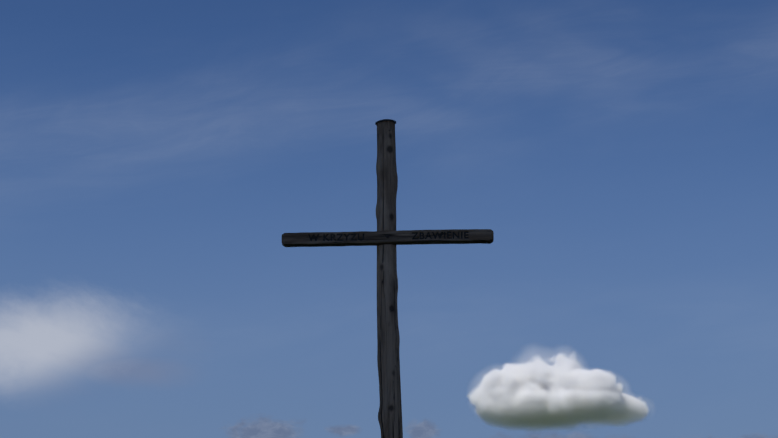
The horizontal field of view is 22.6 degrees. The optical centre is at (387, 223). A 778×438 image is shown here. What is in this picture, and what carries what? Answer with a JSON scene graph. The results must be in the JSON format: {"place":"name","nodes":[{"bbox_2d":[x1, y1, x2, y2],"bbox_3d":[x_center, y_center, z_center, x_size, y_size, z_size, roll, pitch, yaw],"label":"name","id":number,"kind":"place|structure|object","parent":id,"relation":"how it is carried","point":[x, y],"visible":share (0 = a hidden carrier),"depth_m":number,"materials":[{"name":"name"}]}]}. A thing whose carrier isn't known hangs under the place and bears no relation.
{"place":"outdoors","nodes":[
{"label":"outdoors","id":0,"kind":"place"},
{"bbox_2d":[0,0,777,437],"label":"sky","id":1,"kind":"structure","parent":0,"point":[619,158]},
{"bbox_3d":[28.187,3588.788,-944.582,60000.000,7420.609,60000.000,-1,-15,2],"label":"ground","id":2,"kind":"structure","parent":0,"visible":0},
{"bbox_2d":[282,119,493,437],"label":"cross pole","id":3,"kind":"object","parent":2,"relation":"on","point":[386,238],"visible":1,"depth_m":18.30,"materials":[{"name":"brown wood"}]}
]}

